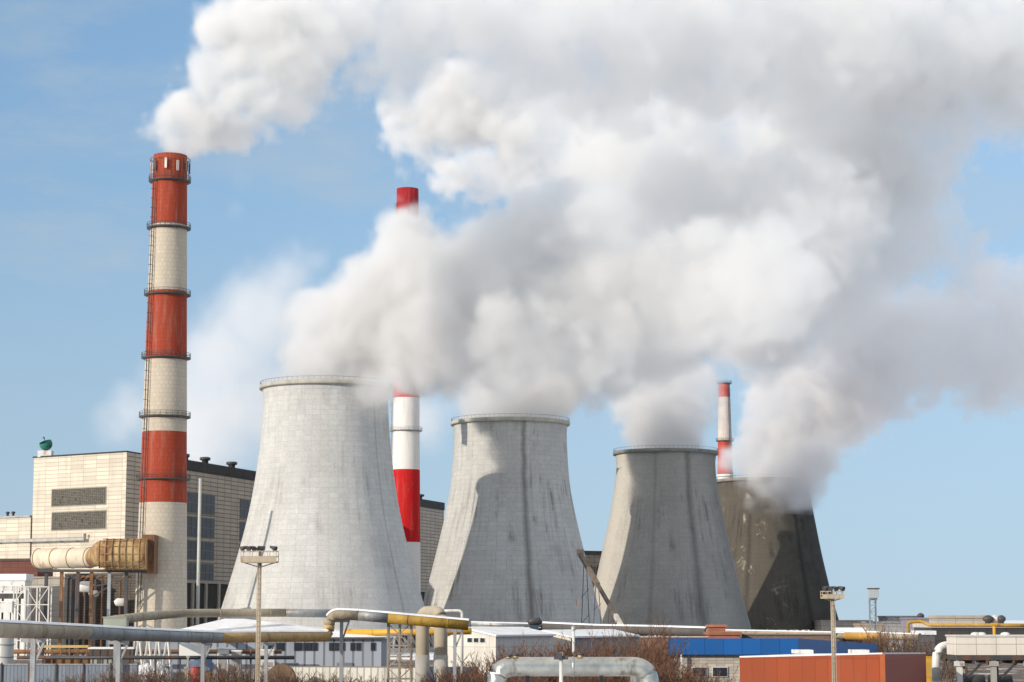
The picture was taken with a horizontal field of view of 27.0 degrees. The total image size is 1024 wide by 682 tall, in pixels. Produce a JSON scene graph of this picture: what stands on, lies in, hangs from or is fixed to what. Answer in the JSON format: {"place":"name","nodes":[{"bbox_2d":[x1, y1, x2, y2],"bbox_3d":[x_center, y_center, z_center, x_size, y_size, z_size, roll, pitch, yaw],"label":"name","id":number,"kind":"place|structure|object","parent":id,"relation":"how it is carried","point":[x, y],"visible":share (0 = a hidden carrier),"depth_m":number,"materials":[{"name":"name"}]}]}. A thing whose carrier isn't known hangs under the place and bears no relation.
{"place":"outdoors","nodes":[
{"label":"outdoors","id":0,"kind":"place"},
{"bbox_2d":[186,659,213,681],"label":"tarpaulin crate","id":1,"kind":"object","parent":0,"point":[195,662],"visible":0.46,"depth_m":266.91,"materials":[{"name":"plastic"}]},
{"bbox_2d":[31,451,444,626],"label":"power plant building","id":2,"kind":"structure","parent":0,"point":[94,497],"depth_m":621.03,"materials":[{"name":"brick"}]},
{"bbox_2d":[37,437,53,456],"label":"roof dish","id":3,"kind":"object","parent":2,"relation":"on","point":[46,445],"visible":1,"depth_m":621.30,"materials":[{"name":"green paint"}]},
{"bbox_2d":[51,486,106,506],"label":"louvre window","id":4,"kind":"structure","parent":2,"relation":"in","point":[81,496],"depth_m":609.90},
{"bbox_2d":[51,510,106,530],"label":"louvre window","id":5,"kind":"structure","parent":2,"relation":"in","point":[88,519],"depth_m":609.00,"materials":[{"name":"metal"}]},
{"bbox_2d":[187,540,196,559],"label":"window","id":6,"kind":"structure","parent":2,"relation":"in","point":[191,544],"depth_m":639.79,"materials":[{"name":"glass"}]},
{"bbox_2d":[187,562,196,579],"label":"window","id":7,"kind":"structure","parent":2,"relation":"in","point":[191,566],"depth_m":639.01,"materials":[{"name":"glass"}]},
{"bbox_2d":[187,491,197,513],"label":"window","id":8,"kind":"structure","parent":2,"relation":"in","point":[192,497],"depth_m":641.28,"materials":[{"name":"glass"}]},
{"bbox_2d":[187,515,197,537],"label":"window","id":9,"kind":"structure","parent":2,"relation":"in","point":[192,521],"depth_m":640.73,"materials":[{"name":"glass"}]},
{"bbox_2d":[200,541,213,560],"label":"window","id":10,"kind":"structure","parent":2,"relation":"in","point":[207,547],"depth_m":650.18,"materials":[{"name":"glass"}]},
{"bbox_2d":[200,563,213,580],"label":"window","id":11,"kind":"structure","parent":2,"relation":"in","point":[206,569],"depth_m":649.55,"materials":[{"name":"glass"}]},
{"bbox_2d":[201,493,214,515],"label":"window","id":12,"kind":"structure","parent":2,"relation":"in","point":[207,500],"depth_m":652.09,"materials":[{"name":"glass"}]},
{"bbox_2d":[201,517,214,538],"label":"window","id":13,"kind":"structure","parent":2,"relation":"in","point":[207,524],"depth_m":651.14,"materials":[{"name":"glass"}]},
{"bbox_2d":[239,498,250,518],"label":"window","id":14,"kind":"structure","parent":2,"relation":"in","point":[244,503],"depth_m":678.48,"materials":[{"name":"glass"}]},
{"bbox_2d":[260,666,476,681],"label":"fence","id":15,"kind":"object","parent":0,"point":[365,672],"depth_m":261.32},
{"bbox_2d":[0,0,1023,619],"label":"sky","id":16,"kind":"structure","parent":0,"point":[628,209],"materials":[{"name":"blue"}]},
{"bbox_2d":[14,660,1023,681],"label":"yard","id":17,"kind":"structure","parent":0,"point":[1016,672],"depth_m":400.60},
{"bbox_2d":[0,638,14,663],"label":"storage tank","id":18,"kind":"object","parent":17,"relation":"on","point":[7,650],"visible":0.43,"depth_m":281.04,"materials":[{"name":"metal"}]},
{"bbox_2d":[42,645,88,663],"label":"pallet rack","id":19,"kind":"object","parent":17,"relation":"on","point":[67,661],"visible":0.25,"depth_m":284.93,"materials":[{"name":"metal"}]},
{"bbox_2d":[0,663,138,681],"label":"fence","id":20,"kind":"object","parent":17,"relation":"on","point":[10,672],"visible":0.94,"depth_m":258.97,"materials":[{"name":"metal"}]},
{"bbox_2d":[88,647,135,663],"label":"storage bin","id":21,"kind":"object","parent":17,"relation":"on","point":[104,651],"visible":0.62,"depth_m":287.76,"materials":[{"name":"metal"}]},
{"bbox_2d":[102,617,129,677],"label":"pipe support","id":22,"kind":"object","parent":17,"relation":"on","point":[117,621],"visible":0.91,"depth_m":257.98,"materials":[{"name":"green paint"}]},
{"bbox_2d":[102,662,166,681],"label":"shrub","id":23,"kind":"object","parent":17,"relation":"on","point":[123,678],"visible":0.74,"depth_m":248.03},
{"bbox_2d":[111,662,181,681],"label":"shrub","id":24,"kind":"object","parent":17,"relation":"on","point":[165,676],"visible":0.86,"depth_m":246.59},
{"bbox_2d":[14,649,281,676],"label":"pipe","id":25,"kind":"object","parent":17,"relation":"on","point":[173,651],"visible":0.42,"depth_m":292.71,"materials":[{"name":"metal"}]},
{"bbox_2d":[138,661,170,681],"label":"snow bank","id":26,"kind":"structure","parent":17,"relation":"on","point":[146,665],"depth_m":276.20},
{"bbox_2d":[17,656,294,676],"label":"pipe","id":27,"kind":"object","parent":17,"relation":"on","point":[152,657],"visible":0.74,"depth_m":270.85,"materials":[{"name":"metal"}]},
{"bbox_2d":[134,664,193,681],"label":"shrub","id":28,"kind":"object","parent":17,"relation":"on","point":[169,677],"visible":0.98,"depth_m":245.06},
{"bbox_2d":[162,642,172,674],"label":"trestle","id":29,"kind":"object","parent":17,"relation":"on","point":[167,644],"visible":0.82,"depth_m":278.80,"materials":[{"name":"white paint"}]},
{"bbox_2d":[179,644,206,677],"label":"site container","id":30,"kind":"object","parent":17,"relation":"on","point":[188,650],"visible":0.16,"depth_m":275.17,"materials":[{"name":"metal"}]},
{"bbox_2d":[178,658,251,681],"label":"shrub","id":31,"kind":"object","parent":17,"relation":"on","point":[198,674],"visible":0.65,"depth_m":249.42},
{"bbox_2d":[216,647,229,680],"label":"cabinet","id":32,"kind":"object","parent":17,"relation":"on","point":[222,651],"visible":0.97,"depth_m":286.30,"materials":[{"name":"metal"}]},
{"bbox_2d":[197,663,262,681],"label":"shrub","id":33,"kind":"object","parent":17,"relation":"on","point":[227,678],"visible":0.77,"depth_m":245.88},
{"bbox_2d":[0,608,468,681],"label":"pipe","id":34,"kind":"object","parent":17,"relation":"on","point":[32,632],"visible":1,"depth_m":210.71,"materials":[{"name":"metal"}]},
{"bbox_2d":[231,650,242,677],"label":"cabinet","id":35,"kind":"object","parent":17,"relation":"on","point":[236,653],"visible":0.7,"depth_m":285.25,"materials":[{"name":"metal"}]},
{"bbox_2d":[209,660,276,681],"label":"shrub","id":36,"kind":"object","parent":17,"relation":"on","point":[226,674],"visible":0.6,"depth_m":247.87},
{"bbox_2d":[240,546,278,681],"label":"floodlight mast","id":37,"kind":"object","parent":17,"relation":"on","point":[259,559],"visible":1,"depth_m":180.25,"materials":[{"name":"metal"}]},
{"bbox_2d":[149,619,393,680],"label":"workshop","id":38,"kind":"structure","parent":17,"relation":"on","point":[364,650],"depth_m":296.90,"materials":[{"name":"metal"}]},
{"bbox_2d":[108,608,331,622],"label":"steam pipe","id":39,"kind":"object","parent":38,"relation":"on","point":[163,614],"visible":0.86,"depth_m":299.19,"materials":[{"name":"metal"}]},
{"bbox_2d":[344,628,471,635],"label":"gas pipe","id":40,"kind":"object","parent":38,"relation":"attached to","point":[378,632],"visible":0.53,"depth_m":297.42,"materials":[{"name":"metal"}]},
{"bbox_2d":[240,666,305,681],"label":"shrub","id":41,"kind":"object","parent":17,"relation":"on","point":[277,678],"visible":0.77,"depth_m":245.94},
{"bbox_2d":[268,664,295,681],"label":"cable drum","id":42,"kind":"object","parent":17,"relation":"on","point":[285,666],"visible":0.5,"depth_m":258.23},
{"bbox_2d":[387,623,412,681],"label":"lattice pier","id":43,"kind":"structure","parent":17,"relation":"on","point":[399,658],"depth_m":236.51,"materials":[{"name":"metal"}]},
{"bbox_2d":[415,606,447,681],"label":"riser loop","id":44,"kind":"object","parent":17,"relation":"on","point":[422,658],"visible":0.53,"depth_m":246.01,"materials":[{"name":"metal"}]},
{"bbox_2d":[412,665,473,681],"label":"shrub","id":45,"kind":"object","parent":17,"relation":"on","point":[433,679],"visible":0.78,"depth_m":240.94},
{"bbox_2d":[444,609,463,679],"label":"white vent pipe","id":46,"kind":"object","parent":17,"relation":"on","point":[455,610],"visible":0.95,"depth_m":249.50,"materials":[{"name":"metal"}]},
{"bbox_2d":[436,655,514,681],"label":"shrub","id":47,"kind":"object","parent":17,"relation":"on","point":[473,672],"visible":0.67,"depth_m":235.22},
{"bbox_2d":[445,652,518,681],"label":"shrub","id":48,"kind":"object","parent":17,"relation":"on","point":[486,669],"visible":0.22,"depth_m":244.16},
{"bbox_2d":[456,639,542,681],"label":"shrub","id":49,"kind":"object","parent":17,"relation":"on","point":[492,663],"visible":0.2,"depth_m":258.41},
{"bbox_2d":[448,627,555,675],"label":"white store","id":50,"kind":"structure","parent":17,"relation":"on","point":[481,640],"depth_m":327.73,"materials":[{"name":"paint"}]},
{"bbox_2d":[470,621,541,629],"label":"pipe rack","id":51,"kind":"object","parent":17,"relation":"on","point":[496,624],"visible":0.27,"depth_m":405.06,"materials":[{"name":"white metal"}]},
{"bbox_2d":[488,633,572,681],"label":"shrub","id":52,"kind":"object","parent":17,"relation":"on","point":[526,651],"visible":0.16,"depth_m":263.38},
{"bbox_2d":[543,652,618,681],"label":"shrub","id":53,"kind":"object","parent":17,"relation":"on","point":[593,678],"visible":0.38,"depth_m":234.99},
{"bbox_2d":[530,631,635,681],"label":"shrub","id":54,"kind":"object","parent":17,"relation":"on","point":[569,650],"visible":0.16,"depth_m":262.64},
{"bbox_2d":[556,623,636,679],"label":"shrub","id":55,"kind":"object","parent":17,"relation":"on","point":[589,633],"visible":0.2,"depth_m":257.91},
{"bbox_2d":[588,629,642,681],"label":"shrub","id":56,"kind":"object","parent":17,"relation":"on","point":[605,653],"visible":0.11,"depth_m":255.97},
{"bbox_2d":[592,621,665,656],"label":"shrub","id":57,"kind":"object","parent":17,"relation":"on","point":[622,650],"visible":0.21,"depth_m":259.19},
{"bbox_2d":[594,643,678,681],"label":"shrub","id":58,"kind":"object","parent":17,"relation":"on","point":[660,674],"visible":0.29,"depth_m":235.49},
{"bbox_2d":[600,613,677,675],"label":"shrub","id":59,"kind":"object","parent":17,"relation":"on","point":[663,634],"visible":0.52,"depth_m":253.76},
{"bbox_2d":[615,619,689,673],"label":"shrub","id":60,"kind":"object","parent":17,"relation":"on","point":[679,653],"visible":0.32,"depth_m":259.40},
{"bbox_2d":[621,650,705,681],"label":"shrub","id":61,"kind":"object","parent":17,"relation":"on","point":[689,677],"visible":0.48,"depth_m":233.33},
{"bbox_2d":[648,640,695,680],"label":"shrub","id":62,"kind":"object","parent":17,"relation":"on","point":[661,662],"visible":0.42,"depth_m":250.37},
{"bbox_2d":[640,636,707,664],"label":"building","id":63,"kind":"structure","parent":17,"relation":"on","point":[646,638],"depth_m":373.60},
{"bbox_2d":[663,658,737,681],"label":"shrub","id":64,"kind":"object","parent":17,"relation":"on","point":[718,677],"visible":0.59,"depth_m":236.34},
{"bbox_2d":[704,632,741,637],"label":"brick hut","id":65,"kind":"object","parent":17,"relation":"on","point":[723,634],"visible":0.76,"depth_m":368.47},
{"bbox_2d":[705,625,726,631],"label":"brick turret","id":66,"kind":"object","parent":65,"relation":"on","point":[715,628],"visible":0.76,"depth_m":379.53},
{"bbox_2d":[542,621,921,648],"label":"long pipeline","id":67,"kind":"object","parent":17,"relation":"on","point":[701,630],"visible":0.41,"depth_m":399.87,"materials":[{"name":"metal"}]},
{"bbox_2d":[742,634,887,651],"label":"yard wall","id":68,"kind":"structure","parent":17,"relation":"on","point":[817,636],"depth_m":371.35,"materials":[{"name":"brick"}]},
{"bbox_2d":[820,586,844,681],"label":"floodlight mast","id":69,"kind":"object","parent":17,"relation":"on","point":[832,596],"visible":1,"depth_m":184.13,"materials":[{"name":"metal"}]},
{"bbox_2d":[739,649,925,681],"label":"orange shed","id":70,"kind":"structure","parent":17,"relation":"on","point":[852,665],"depth_m":192.44,"materials":[{"name":"orange painted steel"},{"name":"snow"}]},
{"bbox_2d":[851,622,949,655],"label":"shrub","id":71,"kind":"object","parent":17,"relation":"on","point":[879,646],"visible":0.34,"depth_m":331.85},
{"bbox_2d":[874,626,955,678],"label":"shrub","id":72,"kind":"object","parent":17,"relation":"on","point":[924,649],"visible":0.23,"depth_m":324.79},
{"bbox_2d":[926,656,931,681],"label":"post","id":73,"kind":"object","parent":17,"relation":"on","point":[928,668],"visible":0.39,"depth_m":258.58,"materials":[{"name":"metal"}]},
{"bbox_2d":[932,641,946,681],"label":"white pipe bend","id":74,"kind":"object","parent":17,"relation":"on","point":[941,647],"visible":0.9,"depth_m":229.13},
{"bbox_2d":[940,657,970,681],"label":"shrub","id":75,"kind":"object","parent":17,"relation":"on","point":[951,673],"visible":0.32,"depth_m":294.46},
{"bbox_2d":[906,620,1023,648],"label":"pipe portal","id":76,"kind":"object","parent":17,"relation":"on","point":[953,625],"visible":0.89,"depth_m":431.94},
{"bbox_2d":[945,632,1023,681],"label":"panelled gallery","id":77,"kind":"object","parent":17,"relation":"on","point":[981,648],"visible":1,"depth_m":223.75,"materials":[{"name":"metal"}]},
{"bbox_2d":[14,620,1023,659],"bbox_3d":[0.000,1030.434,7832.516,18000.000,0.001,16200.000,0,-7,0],"label":"ground","id":78,"kind":"structure","parent":0,"point":[431,654],"depth_m":533.21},
{"bbox_2d":[0,601,12,619],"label":"sign","id":79,"kind":"object","parent":78,"relation":"on","point":[6,606],"visible":0.7,"depth_m":495.42,"materials":[{"name":"metal"}]},
{"bbox_2d":[0,585,22,655],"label":"cable tray","id":80,"kind":"object","parent":78,"relation":"on","point":[6,588],"visible":0.63,"depth_m":500.92,"materials":[{"name":"white paint"}]},
{"bbox_2d":[0,593,23,655],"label":"cable tray","id":81,"kind":"object","parent":78,"relation":"on","point":[3,596],"visible":0.6,"depth_m":500.68,"materials":[{"name":"metal"}]},
{"bbox_2d":[0,511,31,558],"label":"wing","id":82,"kind":"structure","parent":78,"relation":"on","point":[15,527],"depth_m":623.04,"materials":[{"name":"tile"}]},
{"bbox_2d":[0,533,85,543],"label":"service pipe","id":83,"kind":"object","parent":82,"relation":"attached to","point":[78,539],"visible":1,"depth_m":614.13,"materials":[{"name":"metal"}]},
{"bbox_2d":[0,574,33,655],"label":"site cabin","id":84,"kind":"object","parent":78,"relation":"on","point":[18,579],"visible":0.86,"depth_m":524.90,"materials":[{"name":"metal"}]},
{"bbox_2d":[0,558,52,576],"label":"brick annex","id":85,"kind":"object","parent":78,"relation":"on","point":[17,566],"visible":0.04,"depth_m":542.76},
{"bbox_2d":[12,586,51,657],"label":"scaffold","id":86,"kind":"object","parent":78,"relation":"on","point":[36,606],"visible":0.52,"depth_m":496.52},
{"bbox_2d":[31,576,75,655],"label":"grey store","id":87,"kind":"structure","parent":78,"relation":"on","point":[54,582],"depth_m":535.32,"materials":[{"name":"metal"}]},
{"bbox_2d":[70,575,84,654],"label":"riser pipe","id":88,"kind":"object","parent":78,"relation":"on","point":[72,605],"visible":0.79,"depth_m":535.68,"materials":[{"name":"metal"}]},
{"bbox_2d":[79,581,93,655],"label":"valve drum","id":89,"kind":"object","parent":78,"relation":"on","point":[84,586],"visible":0.55,"depth_m":525.51,"materials":[{"name":"white paint"}]},
{"bbox_2d":[31,535,158,655],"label":"flue duct","id":90,"kind":"object","parent":78,"relation":"on","point":[126,556],"visible":0.96,"depth_m":509.17,"materials":[{"name":"metal"}]},
{"bbox_2d":[65,573,135,648],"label":"fan house","id":91,"kind":"structure","parent":78,"relation":"on","point":[131,592],"depth_m":555.89,"materials":[{"name":"metal"}]},
{"bbox_2d":[133,152,190,655],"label":"chimney","id":92,"kind":"object","parent":78,"relation":"on","point":[163,479],"visible":0.95,"depth_m":523.34,"materials":[{"name":"red concrete"}]},
{"bbox_2d":[196,478,201,624],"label":"slim pole","id":93,"kind":"object","parent":78,"relation":"on","point":[198,553],"visible":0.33,"depth_m":572.21,"materials":[{"name":"metal"}]},
{"bbox_2d":[218,375,433,652],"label":"cooling tower","id":94,"kind":"structure","parent":78,"relation":"on","point":[324,516],"depth_m":588.75,"materials":[{"name":"concrete"}]},
{"bbox_2d":[390,187,421,644],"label":"chimney","id":95,"kind":"object","parent":78,"relation":"on","point":[405,428],"visible":0.69,"depth_m":761.38,"materials":[{"name":"red paint"}]},
{"bbox_2d":[404,413,602,645],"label":"cooling tower","id":96,"kind":"structure","parent":78,"relation":"on","point":[510,543],"depth_m":663.38,"materials":[{"name":"grey concrete"}]},
{"bbox_2d":[554,652,567,681],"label":"marker post","id":97,"kind":"object","parent":78,"relation":"on","point":[559,656],"visible":1,"depth_m":111.64,"materials":[{"name":"metal"}]},
{"bbox_2d":[487,656,658,681],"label":"expansion loop","id":98,"kind":"object","parent":78,"relation":"on","point":[636,669],"visible":1,"depth_m":116.23,"materials":[{"name":"silver metal"}]},
{"bbox_2d":[577,549,622,623],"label":"inclined gallery","id":99,"kind":"object","parent":78,"relation":"on","point":[589,570],"visible":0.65,"depth_m":627.87,"materials":[{"name":"metal"}]},
{"bbox_2d":[594,445,751,643],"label":"cooling tower","id":100,"kind":"structure","parent":78,"relation":"on","point":[666,552],"depth_m":736.10,"materials":[{"name":"grey concrete"}]},
{"bbox_2d":[716,380,733,478],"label":"chimney","id":101,"kind":"object","parent":78,"relation":"on","point":[725,460],"visible":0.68,"depth_m":1000.26,"materials":[{"name":"paint"}]},
{"bbox_2d":[717,474,838,630],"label":"cooling tower","id":102,"kind":"structure","parent":78,"relation":"on","point":[771,530],"depth_m":818.86,"materials":[{"name":"concrete"}]},
{"bbox_2d":[813,620,872,630],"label":"beige block","id":103,"kind":"structure","parent":78,"relation":"on","point":[822,625],"depth_m":792.98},
{"bbox_2d":[853,623,883,630],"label":"tan annex","id":104,"kind":"object","parent":78,"relation":"on","point":[865,625],"visible":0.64,"depth_m":594.59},
{"bbox_2d":[867,588,879,630],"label":"lattice mast","id":105,"kind":"object","parent":78,"relation":"on","point":[873,593],"visible":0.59,"depth_m":516.13,"materials":[{"name":"metal"}]},
{"bbox_2d":[861,621,901,647],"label":"grey hall","id":106,"kind":"structure","parent":78,"relation":"on","point":[894,626],"depth_m":683.82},
{"bbox_2d":[877,616,916,620],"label":"pale block","id":107,"kind":"structure","parent":78,"relation":"on","point":[888,618],"depth_m":813.15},
{"bbox_2d":[900,617,928,647],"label":"lilac hall","id":108,"kind":"structure","parent":78,"relation":"on","point":[904,621],"depth_m":638.66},
{"bbox_2d":[911,630,935,654],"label":"snowy shed","id":109,"kind":"structure","parent":78,"relation":"on","point":[927,632],"depth_m":425.79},
{"bbox_2d":[912,623,1023,660],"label":"dark depot","id":110,"kind":"structure","parent":78,"relation":"on","point":[941,633],"depth_m":465.68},
{"bbox_2d":[927,615,984,622],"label":"beige penthouse","id":111,"kind":"object","parent":110,"relation":"on","point":[955,619],"visible":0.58,"depth_m":477.89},
{"bbox_2d":[540,629,639,656],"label":"white garage","id":112,"kind":"structure","parent":0,"point":[580,634],"depth_m":348.00,"materials":[{"name":"metal"}]},
{"bbox_2d":[584,551,646,639],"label":"turbine hall","id":113,"kind":"structure","parent":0,"point":[593,558],"depth_m":911.96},
{"bbox_2d":[667,638,877,681],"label":"blue fascia building","id":114,"kind":"structure","parent":0,"point":[721,655],"depth_m":273.35,"materials":[{"name":"blue painted steel"},{"name":"pale brick"},{"name":"dark window glass"}]},
{"bbox_2d":[712,667,727,676],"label":"window","id":115,"kind":"structure","parent":114,"relation":"in","point":[723,670],"depth_m":273.36,"materials":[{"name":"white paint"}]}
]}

